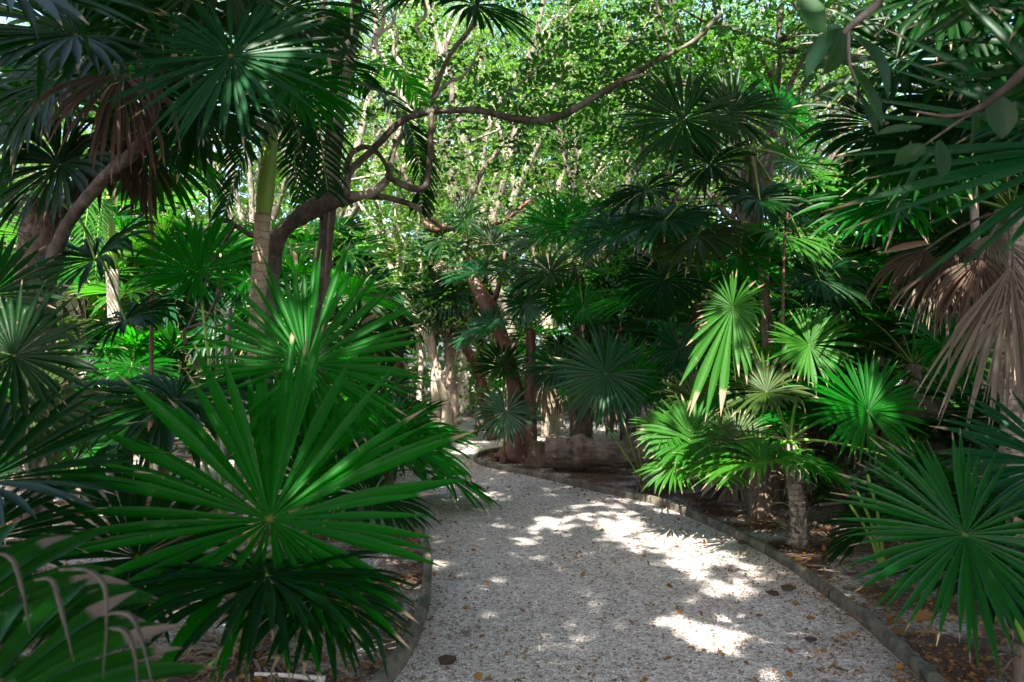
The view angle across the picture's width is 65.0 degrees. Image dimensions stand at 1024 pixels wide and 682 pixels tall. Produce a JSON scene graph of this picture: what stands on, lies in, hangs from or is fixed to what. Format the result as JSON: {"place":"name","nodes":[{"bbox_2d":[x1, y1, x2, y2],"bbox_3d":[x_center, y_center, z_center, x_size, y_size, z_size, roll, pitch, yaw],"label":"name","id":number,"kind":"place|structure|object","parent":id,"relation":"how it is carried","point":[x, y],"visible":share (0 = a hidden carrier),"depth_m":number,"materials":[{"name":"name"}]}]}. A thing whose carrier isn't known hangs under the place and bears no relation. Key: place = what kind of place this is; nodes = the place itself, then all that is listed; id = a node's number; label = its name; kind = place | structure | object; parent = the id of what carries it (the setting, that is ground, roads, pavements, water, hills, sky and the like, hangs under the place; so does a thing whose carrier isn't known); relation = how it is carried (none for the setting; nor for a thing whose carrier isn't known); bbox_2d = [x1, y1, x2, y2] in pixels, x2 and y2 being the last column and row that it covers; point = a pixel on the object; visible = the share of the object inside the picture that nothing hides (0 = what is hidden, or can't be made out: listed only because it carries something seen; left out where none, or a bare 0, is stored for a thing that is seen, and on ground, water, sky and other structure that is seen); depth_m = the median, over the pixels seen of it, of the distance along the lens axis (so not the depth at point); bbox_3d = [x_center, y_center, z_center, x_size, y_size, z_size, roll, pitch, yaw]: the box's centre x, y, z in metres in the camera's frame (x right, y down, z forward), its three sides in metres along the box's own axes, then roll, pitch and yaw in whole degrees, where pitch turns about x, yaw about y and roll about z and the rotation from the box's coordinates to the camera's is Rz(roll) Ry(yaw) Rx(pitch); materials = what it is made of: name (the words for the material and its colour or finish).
{"place":"outdoors","nodes":[
{"label":"outdoors","id":0,"kind":"place"},
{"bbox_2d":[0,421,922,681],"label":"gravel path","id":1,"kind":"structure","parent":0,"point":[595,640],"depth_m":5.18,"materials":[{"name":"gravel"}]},
{"bbox_2d":[438,654,455,664],"bbox_3d":[-0.327,1.608,4.059,0.094,0.025,0.097,0,-1,0],"label":"dead leaf","id":2,"kind":"object","parent":1,"relation":"on","point":[445,659],"visible":1,"depth_m":4.06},
{"bbox_2d":[0,0,1013,367],"label":"sky","id":3,"kind":"structure","parent":0,"point":[1,18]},
{"bbox_2d":[0,368,1015,681],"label":"ground","id":4,"kind":"structure","parent":0,"point":[844,586],"depth_m":5.67,"materials":[{"name":"soil"}]},
{"bbox_2d":[0,279,121,491],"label":"fan palm","id":5,"kind":"object","parent":4,"relation":"on","point":[68,319],"visible":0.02,"depth_m":9.75,"materials":[{"name":"green plant"}]},
{"bbox_2d":[0,180,142,458],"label":"fan palm","id":6,"kind":"object","parent":4,"relation":"on","point":[84,301],"visible":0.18,"depth_m":11.82,"materials":[{"name":"green plant"}]},
{"bbox_2d":[0,384,157,508],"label":"fan palm","id":7,"kind":"object","parent":4,"relation":"on","point":[75,449],"visible":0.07,"depth_m":7.99,"materials":[{"name":"green plant"}]},
{"bbox_2d":[0,231,161,595],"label":"fan palm","id":8,"kind":"object","parent":4,"relation":"on","point":[32,393],"visible":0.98,"depth_m":3.34,"materials":[{"name":"green plant"}]},
{"bbox_2d":[0,60,194,546],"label":"fan palm","id":9,"kind":"object","parent":4,"relation":"on","point":[38,215],"visible":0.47,"depth_m":5.75,"materials":[{"name":"green plant"}]},
{"bbox_2d":[40,130,169,475],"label":"feather palm","id":10,"kind":"object","parent":4,"relation":"on","point":[108,229],"visible":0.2,"depth_m":10.04,"materials":[{"name":"green plant"}]},
{"bbox_2d":[0,520,217,681],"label":"fan palm","id":11,"kind":"object","parent":4,"relation":"on","point":[73,617],"visible":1,"depth_m":1.74,"materials":[{"name":"green plant"}]},
{"bbox_2d":[0,0,261,533],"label":"fan palm","id":12,"kind":"object","parent":4,"relation":"on","point":[133,183],"visible":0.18,"depth_m":6.79,"materials":[{"name":"green plant"}]},
{"bbox_2d":[0,7,282,367],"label":"broadleaf tree","id":13,"kind":"object","parent":4,"relation":"on","point":[23,176],"visible":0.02,"depth_m":17.63,"materials":[{"name":"green plant"}]},
{"bbox_2d":[64,203,229,452],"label":"fan palm","id":14,"kind":"object","parent":4,"relation":"on","point":[93,288],"visible":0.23,"depth_m":11.36,"materials":[{"name":"green plant"}]},
{"bbox_2d":[63,319,231,475],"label":"fan palm","id":15,"kind":"object","parent":4,"relation":"on","point":[138,341],"visible":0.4,"depth_m":9.31,"materials":[{"name":"green plant"}]},
{"bbox_2d":[148,139,154,467],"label":"sapling","id":16,"kind":"object","parent":4,"relation":"on","point":[151,353],"visible":0.44,"depth_m":6.40,"materials":[{"name":"red plant"}]},
{"bbox_2d":[70,183,235,312],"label":"fan palm","id":17,"kind":"object","parent":4,"relation":"on","point":[116,207],"visible":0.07,"depth_m":12.41,"materials":[{"name":"green plant"}]},
{"bbox_2d":[95,385,232,473],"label":"fan palm","id":18,"kind":"object","parent":4,"relation":"on","point":[141,436],"visible":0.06,"depth_m":9.49,"materials":[{"name":"green plant"}]},
{"bbox_2d":[2,66,371,386],"bbox_3d":[-10.431,-3.930,22.399,13.173,12.253,10.788,0,-1,-10],"label":"broadleaf tree","id":19,"kind":"object","parent":4,"relation":"on","point":[200,182],"visible":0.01,"depth_m":21.63,"materials":[{"name":"green plant"}]},
{"bbox_2d":[0,0,380,572],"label":"fan palm","id":20,"kind":"object","parent":4,"relation":"on","point":[150,26],"visible":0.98,"depth_m":4.54,"materials":[{"name":"green plant"}]},
{"bbox_2d":[120,214,287,464],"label":"fan palm","id":21,"kind":"object","parent":4,"relation":"on","point":[243,287],"visible":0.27,"depth_m":11.45,"materials":[{"name":"green plant"}]},
{"bbox_2d":[219,310,232,458],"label":"sapling","id":22,"kind":"object","parent":4,"relation":"on","point":[227,350],"visible":0.26,"depth_m":8.37,"materials":[{"name":"brown plant"}]},
{"bbox_2d":[4,208,476,681],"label":"fan palm","id":23,"kind":"object","parent":4,"relation":"on","point":[166,576],"visible":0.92,"depth_m":3.50,"materials":[{"name":"green plant"}]},
{"bbox_2d":[135,612,394,681],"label":"dead leaf shreds","id":24,"kind":"object","parent":4,"relation":"on","point":[210,649],"visible":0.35,"depth_m":4.07,"materials":[{"name":"plant"}]},
{"bbox_2d":[148,0,390,540],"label":"feather palm","id":25,"kind":"object","parent":4,"relation":"on","point":[265,193],"visible":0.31,"depth_m":6.80,"materials":[{"name":"green plant"}]},
{"bbox_2d":[125,0,423,381],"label":"broadleaf tree","id":26,"kind":"object","parent":4,"relation":"on","point":[275,213],"visible":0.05,"depth_m":18.94,"materials":[{"name":"green plant"}]},
{"bbox_2d":[217,214,333,319],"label":"fan palm","id":27,"kind":"object","parent":4,"relation":"on","point":[250,227],"visible":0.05,"depth_m":15.25,"materials":[{"name":"green plant"}]},
{"bbox_2d":[147,495,431,681],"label":"path kerb","id":28,"kind":"structure","parent":4,"relation":"on","point":[399,657],"depth_m":4.49,"materials":[{"name":"concrete"}]},
{"bbox_2d":[254,672,325,681],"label":"fallen frond stalk","id":29,"kind":"object","parent":4,"relation":"on","point":[285,675],"visible":0.83,"depth_m":3.88,"materials":[{"name":"plant"}]},
{"bbox_2d":[210,251,399,478],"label":"fan palm","id":30,"kind":"object","parent":4,"relation":"on","point":[353,282],"visible":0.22,"depth_m":10.38,"materials":[{"name":"green plant"}]},
{"bbox_2d":[243,212,416,329],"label":"fan palm","id":31,"kind":"object","parent":4,"relation":"on","point":[307,246],"visible":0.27,"depth_m":13.92,"materials":[{"name":"green plant"}]},
{"bbox_2d":[230,396,440,539],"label":"fan palm","id":32,"kind":"object","parent":4,"relation":"on","point":[326,467],"visible":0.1,"depth_m":6.80,"materials":[{"name":"green plant"}]},
{"bbox_2d":[192,0,525,387],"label":"broadleaf tree","id":33,"kind":"object","parent":4,"relation":"on","point":[374,131],"visible":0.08,"depth_m":19.08,"materials":[{"name":"green plant"}]},
{"bbox_2d":[279,348,438,485],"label":"fan palm","id":34,"kind":"object","parent":4,"relation":"on","point":[381,390],"visible":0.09,"depth_m":10.02,"materials":[{"name":"green plant"}]},
{"bbox_2d":[276,0,442,430],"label":"feather palm","id":35,"kind":"object","parent":4,"relation":"on","point":[427,204],"visible":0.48,"depth_m":7.80,"materials":[{"name":"green plant"}]},
{"bbox_2d":[328,274,431,404],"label":"fan palm","id":36,"kind":"object","parent":4,"relation":"on","point":[382,311],"visible":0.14,"depth_m":12.36,"materials":[{"name":"green plant"}]},
{"bbox_2d":[287,388,502,512],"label":"fan palm","id":37,"kind":"object","parent":4,"relation":"on","point":[475,487],"visible":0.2,"depth_m":8.38,"materials":[{"name":"green plant"}]},
{"bbox_2d":[176,0,617,404],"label":"broadleaf tree","id":38,"kind":"object","parent":4,"relation":"on","point":[349,211],"visible":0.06,"depth_m":15.32,"materials":[{"name":"green plant"}]},
{"bbox_2d":[270,64,525,440],"bbox_3d":[-2.150,-1.724,14.132,4.950,7.114,4.924,0,-1,0],"label":"many stemmed tree","id":39,"kind":"object","parent":4,"relation":"on","point":[439,392],"visible":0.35,"depth_m":14.41,"materials":[{"name":"green plant"}]},
{"bbox_2d":[357,222,450,408],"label":"fan palm","id":40,"kind":"object","parent":4,"relation":"on","point":[403,321],"visible":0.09,"depth_m":16.06,"materials":[{"name":"green plant"}]},
{"bbox_2d":[299,0,541,515],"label":"fan palm","id":41,"kind":"object","parent":4,"relation":"on","point":[473,11],"visible":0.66,"depth_m":5.38,"materials":[{"name":"green plant"}]},
{"bbox_2d":[373,0,385,63],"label":"dry fibre","id":42,"kind":"object","parent":41,"relation":"hanging from","point":[378,33],"visible":0.97,"depth_m":5.43,"materials":[{"name":"plant"}]},
{"bbox_2d":[368,5,396,58],"bbox_3d":[-0.874,-2.215,5.430,0.201,0.617,0.061,0,-1,0],"label":"dry fibre","id":43,"kind":"object","parent":41,"relation":"hanging from","point":[388,26],"visible":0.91,"depth_m":5.41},
{"bbox_2d":[387,1,409,74],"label":"dry fibre","id":44,"kind":"object","parent":41,"relation":"hanging from","point":[396,57],"visible":0.94,"depth_m":5.44,"materials":[{"name":"plant"}]},
{"bbox_2d":[345,144,560,440],"bbox_3d":[-1.490,-0.997,15.778,4.937,5.837,4.557,-1,-2,38],"label":"red bark tree","id":45,"kind":"object","parent":4,"relation":"on","point":[469,354],"visible":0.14,"depth_m":15.39,"materials":[{"name":"green plant"}]},
{"bbox_2d":[276,0,642,462],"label":"red bark tree","id":46,"kind":"object","parent":4,"relation":"on","point":[484,297],"visible":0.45,"depth_m":12.85,"materials":[{"name":"green plant"}]},
{"bbox_2d":[395,191,532,443],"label":"fan palm","id":47,"kind":"object","parent":4,"relation":"on","point":[441,316],"visible":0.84,"depth_m":13.70,"materials":[{"name":"green plant"}]},
{"bbox_2d":[345,0,602,404],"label":"broadleaf tree","id":48,"kind":"object","parent":4,"relation":"on","point":[399,11],"visible":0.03,"depth_m":26.85,"materials":[{"name":"green plant"}]},
{"bbox_2d":[408,219,540,430],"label":"fan palm","id":49,"kind":"object","parent":4,"relation":"on","point":[479,341],"visible":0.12,"depth_m":17.34,"materials":[{"name":"green plant"}]},
{"bbox_2d":[333,0,621,416],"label":"broadleaf tree","id":50,"kind":"object","parent":4,"relation":"on","point":[466,401],"visible":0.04,"depth_m":21.80,"materials":[{"name":"green plant"}]},
{"bbox_2d":[0,2,992,409],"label":"wood foliage","id":51,"kind":"object","parent":4,"relation":"on","point":[414,362],"depth_m":25.40,"materials":[{"name":"green plant"}]},
{"bbox_2d":[258,0,745,437],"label":"broadleaf tree","id":52,"kind":"object","parent":4,"relation":"on","point":[438,43],"visible":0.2,"depth_m":15.57,"materials":[{"name":"green plant"}]},
{"bbox_2d":[315,0,693,362],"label":"broadleaf tree","id":53,"kind":"object","parent":4,"relation":"on","point":[523,12],"visible":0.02,"depth_m":24.46,"materials":[{"name":"green plant"}]},
{"bbox_2d":[0,444,1015,681],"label":"fallen leaves","id":54,"kind":"object","parent":4,"relation":"on","point":[478,676],"visible":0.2,"depth_m":4.86,"materials":[{"name":"brown plant"}]},
{"bbox_2d":[469,339,546,463],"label":"fan palm","id":55,"kind":"object","parent":4,"relation":"on","point":[504,419],"visible":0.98,"depth_m":11.54,"materials":[{"name":"green plant"}]},
{"bbox_2d":[449,253,584,449],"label":"fan palm","id":56,"kind":"object","parent":4,"relation":"on","point":[528,310],"visible":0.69,"depth_m":12.05,"materials":[{"name":"green plant"}]},
{"bbox_2d":[188,0,850,502],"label":"twisted tree","id":57,"kind":"object","parent":4,"relation":"on","point":[302,214],"visible":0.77,"depth_m":7.71,"materials":[{"name":"green plant"}]},
{"bbox_2d":[517,437,547,468],"bbox_3d":[0.372,1.696,11.648,0.654,0.685,0.686,0,-1,0],"label":"palm stump","id":58,"kind":"object","parent":4,"relation":"on","point":[535,452],"visible":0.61,"depth_m":11.54,"materials":[{"name":"wood"}]},
{"bbox_2d":[76,346,998,532],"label":"undergrowth","id":59,"kind":"object","parent":4,"relation":"on","point":[849,462],"visible":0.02,"depth_m":8.64,"materials":[{"name":"green plant"}]},
{"bbox_2d":[491,321,591,437],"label":"fan palm","id":60,"kind":"object","parent":4,"relation":"on","point":[547,400],"visible":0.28,"depth_m":15.88,"materials":[{"name":"plant"}]},
{"bbox_2d":[362,1,750,434],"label":"broadleaf tree","id":61,"kind":"object","parent":4,"relation":"on","point":[558,427],"visible":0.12,"depth_m":16.72,"materials":[{"name":"green plant"}]},
{"bbox_2d":[500,186,646,438],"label":"fan palm","id":62,"kind":"object","parent":4,"relation":"on","point":[557,226],"visible":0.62,"depth_m":11.50,"materials":[{"name":"green plant"}]},
{"bbox_2d":[515,321,672,493],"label":"fan palm","id":63,"kind":"object","parent":4,"relation":"on","point":[609,368],"visible":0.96,"depth_m":8.46,"materials":[{"name":"green plant"}]},
{"bbox_2d":[545,433,650,471],"bbox_3d":[1.178,1.542,11.059,1.437,0.535,0.523,0,-1,9],"label":"fallen log","id":64,"kind":"object","parent":4,"relation":"on","point":[579,452],"visible":0.94,"depth_m":10.92,"materials":[{"name":"wood"}]},
{"bbox_2d":[457,27,778,440],"bbox_3d":[2.076,-1.281,13.401,4.969,6.496,4.360,1,-2,-43],"label":"broadleaf tree","id":65,"kind":"object","parent":4,"relation":"on","point":[565,157],"visible":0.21,"depth_m":13.06,"materials":[{"name":"green plant"}]},
{"bbox_2d":[432,0,811,421],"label":"broadleaf tree","id":66,"kind":"object","parent":4,"relation":"on","point":[625,43],"visible":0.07,"depth_m":19.52,"materials":[{"name":"green plant"}]},
{"bbox_2d":[590,330,662,439],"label":"fan palm","id":67,"kind":"object","parent":4,"relation":"on","point":[611,420],"visible":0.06,"depth_m":15.26,"materials":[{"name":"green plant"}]},
{"bbox_2d":[453,0,839,409],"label":"broadleaf tree","id":68,"kind":"object","parent":4,"relation":"on","point":[600,17],"visible":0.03,"depth_m":22.62,"materials":[{"name":"green plant"}]},
{"bbox_2d":[566,220,735,460],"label":"fan palm","id":69,"kind":"object","parent":4,"relation":"on","point":[631,259],"visible":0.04,"depth_m":12.44,"materials":[{"name":"green plant"}]},
{"bbox_2d":[473,0,869,399],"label":"broadleaf tree","id":70,"kind":"object","parent":4,"relation":"on","point":[700,202],"visible":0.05,"depth_m":17.52,"materials":[{"name":"green plant"}]},
{"bbox_2d":[597,314,755,487],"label":"fan palm","id":71,"kind":"object","parent":4,"relation":"on","point":[668,345],"visible":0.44,"depth_m":9.00,"materials":[{"name":"green plant"}]},
{"bbox_2d":[629,364,752,494],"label":"fan palm","id":72,"kind":"object","parent":4,"relation":"on","point":[667,440],"visible":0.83,"depth_m":6.99,"materials":[{"name":"green plant"}]},
{"bbox_2d":[585,220,803,469],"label":"fan palm","id":73,"kind":"object","parent":4,"relation":"on","point":[719,274],"visible":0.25,"depth_m":10.47,"materials":[{"name":"green plant"}]},
{"bbox_2d":[473,447,949,681],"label":"path kerb","id":74,"kind":"structure","parent":4,"relation":"on","point":[904,652],"depth_m":6.02,"materials":[{"name":"concrete"}]},
{"bbox_2d":[562,61,880,509],"bbox_3d":[2.055,-0.454,7.362,3.118,4.365,2.552,0,-1,0],"label":"fan palm","id":75,"kind":"object","parent":4,"relation":"on","point":[718,242],"visible":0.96,"depth_m":7.41,"materials":[{"name":"green plant"}]},
{"bbox_2d":[527,0,947,473],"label":"broadleaf tree","id":76,"kind":"object","parent":4,"relation":"on","point":[780,38],"visible":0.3,"depth_m":10.49,"materials":[{"name":"green plant"}]},
{"bbox_2d":[659,379,840,502],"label":"fan palm","id":77,"kind":"object","parent":4,"relation":"on","point":[727,494],"visible":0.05,"depth_m":8.80,"materials":[{"name":"green plant"}]},
{"bbox_2d":[639,301,888,520],"bbox_3d":[2.446,0.792,7.952,2.393,2.338,2.685,0,-1,0],"label":"fan palm","id":78,"kind":"object","parent":4,"relation":"on","point":[760,500],"visible":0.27,"depth_m":7.74,"materials":[{"name":"green plant"}]},
{"bbox_2d":[713,202,856,426],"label":"fan palm","id":79,"kind":"object","parent":4,"relation":"on","point":[789,264],"visible":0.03,"depth_m":15.18,"materials":[{"name":"green plant"}]},
{"bbox_2d":[604,0,981,376],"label":"broadleaf tree","id":80,"kind":"object","parent":4,"relation":"on","point":[823,76],"visible":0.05,"depth_m":18.44,"materials":[{"name":"green plant"}]},
{"bbox_2d":[648,0,938,402],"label":"broadleaf tree","id":81,"kind":"object","parent":4,"relation":"on","point":[759,15],"visible":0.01,"depth_m":25.34,"materials":[{"name":"green plant"}]},
{"bbox_2d":[727,173,880,443],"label":"fan palm","id":82,"kind":"object","parent":4,"relation":"on","point":[817,214],"visible":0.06,"depth_m":11.38,"materials":[{"name":"green plant"}]},
{"bbox_2d":[669,312,946,506],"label":"fan palm","id":83,"kind":"object","parent":4,"relation":"on","point":[830,450],"visible":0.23,"depth_m":8.34,"materials":[{"name":"green plant"}]},
{"bbox_2d":[679,270,953,548],"bbox_3d":[2.489,0.687,6.334,2.445,2.469,1.395,0,-1,0],"label":"fan palm","id":84,"kind":"object","parent":4,"relation":"on","point":[790,459],"visible":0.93,"depth_m":6.12,"materials":[{"name":"green plant"}]},
{"bbox_2d":[732,0,941,408],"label":"broadleaf tree","id":85,"kind":"object","parent":4,"relation":"on","point":[870,63],"visible":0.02,"depth_m":20.39,"materials":[{"name":"green plant"}]},
{"bbox_2d":[789,167,896,369],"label":"fan palm","id":86,"kind":"object","parent":4,"relation":"on","point":[824,187],"visible":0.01,"depth_m":16.12,"materials":[{"name":"green plant"}]},
{"bbox_2d":[740,257,971,494],"bbox_3d":[4.014,0.489,9.323,2.643,2.886,2.825,-1,-2,31],"label":"fan palm","id":87,"kind":"object","parent":4,"relation":"on","point":[776,307],"visible":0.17,"depth_m":9.22,"materials":[{"name":"green plant"}]},
{"bbox_2d":[775,235,943,476],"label":"fan palm","id":88,"kind":"object","parent":4,"relation":"on","point":[867,260],"visible":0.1,"depth_m":10.25,"materials":[{"name":"green plant"}]},
{"bbox_2d":[795,259,999,515],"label":"fan palm","id":89,"kind":"object","parent":4,"relation":"on","point":[917,365],"visible":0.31,"depth_m":7.92,"materials":[{"name":"green plant"}]},
{"bbox_2d":[789,0,1023,546],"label":"fan palm","id":90,"kind":"object","parent":4,"relation":"on","point":[1002,278],"visible":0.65,"depth_m":5.69,"materials":[{"name":"green plant"}]},
{"bbox_2d":[795,0,1023,178],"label":"round leaved shrub","id":91,"kind":"object","parent":4,"relation":"on","point":[833,41],"visible":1,"depth_m":2.58,"materials":[{"name":"green plant"}]},
{"bbox_2d":[818,434,1023,611],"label":"fan palm","id":92,"kind":"object","parent":4,"relation":"on","point":[948,473],"visible":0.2,"depth_m":5.63,"materials":[{"name":"green plant"}]},
{"bbox_2d":[910,611,932,621],"bbox_3d":[2.417,1.620,4.720,0.134,0.032,0.130,-1,-1,23],"label":"dead leaf","id":93,"kind":"object","parent":4,"relation":"on","point":[923,616],"visible":0.75,"depth_m":4.74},
{"bbox_2d":[820,0,1023,289],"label":"fan palm","id":94,"kind":"object","parent":4,"relation":"on","point":[1009,38],"visible":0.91,"depth_m":2.94,"materials":[{"name":"green plant"}]},
{"bbox_2d":[820,91,1023,466],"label":"fan palm","id":95,"kind":"object","parent":4,"relation":"on","point":[904,245],"visible":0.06,"depth_m":8.62,"materials":[{"name":"green plant"}]},
{"bbox_2d":[827,391,1023,681],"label":"fan palm","id":96,"kind":"object","parent":4,"relation":"on","point":[1004,587],"visible":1,"depth_m":3.61,"materials":[{"name":"green plant"}]},
{"bbox_2d":[834,372,1021,535],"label":"fan palm","id":97,"kind":"object","parent":4,"relation":"on","point":[938,437],"visible":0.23,"depth_m":6.89,"materials":[{"name":"green plant"}]},
{"bbox_2d":[953,37,986,440],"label":"sapling","id":98,"kind":"object","parent":4,"relation":"on","point":[974,212],"visible":0.09,"depth_m":7.26,"materials":[{"name":"brown plant"}]},
{"bbox_2d":[918,138,1023,338],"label":"fan palm","id":99,"kind":"object","parent":4,"relation":"on","point":[951,227],"visible":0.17,"depth_m":8.28,"materials":[{"name":"green plant"}]},
{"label":"shade tree","id":100,"kind":"object","parent":4,"relation":"on","visible":0},
{"bbox_2d":[182,190,223,344],"bbox_3d":[-2.694,-0.644,7.017,0.365,1.361,0.037,0,-1,0],"label":"liana","id":101,"kind":"object","parent":100,"relation":"hanging from","point":[185,341],"visible":0.61,"depth_m":7.00,"materials":[{"name":"brown plant"}]},
{"bbox_2d":[781,190,791,399],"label":"sapling","id":102,"kind":"object","parent":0,"point":[783,284],"visible":0.69,"depth_m":7.41,"materials":[{"name":"red plant"}]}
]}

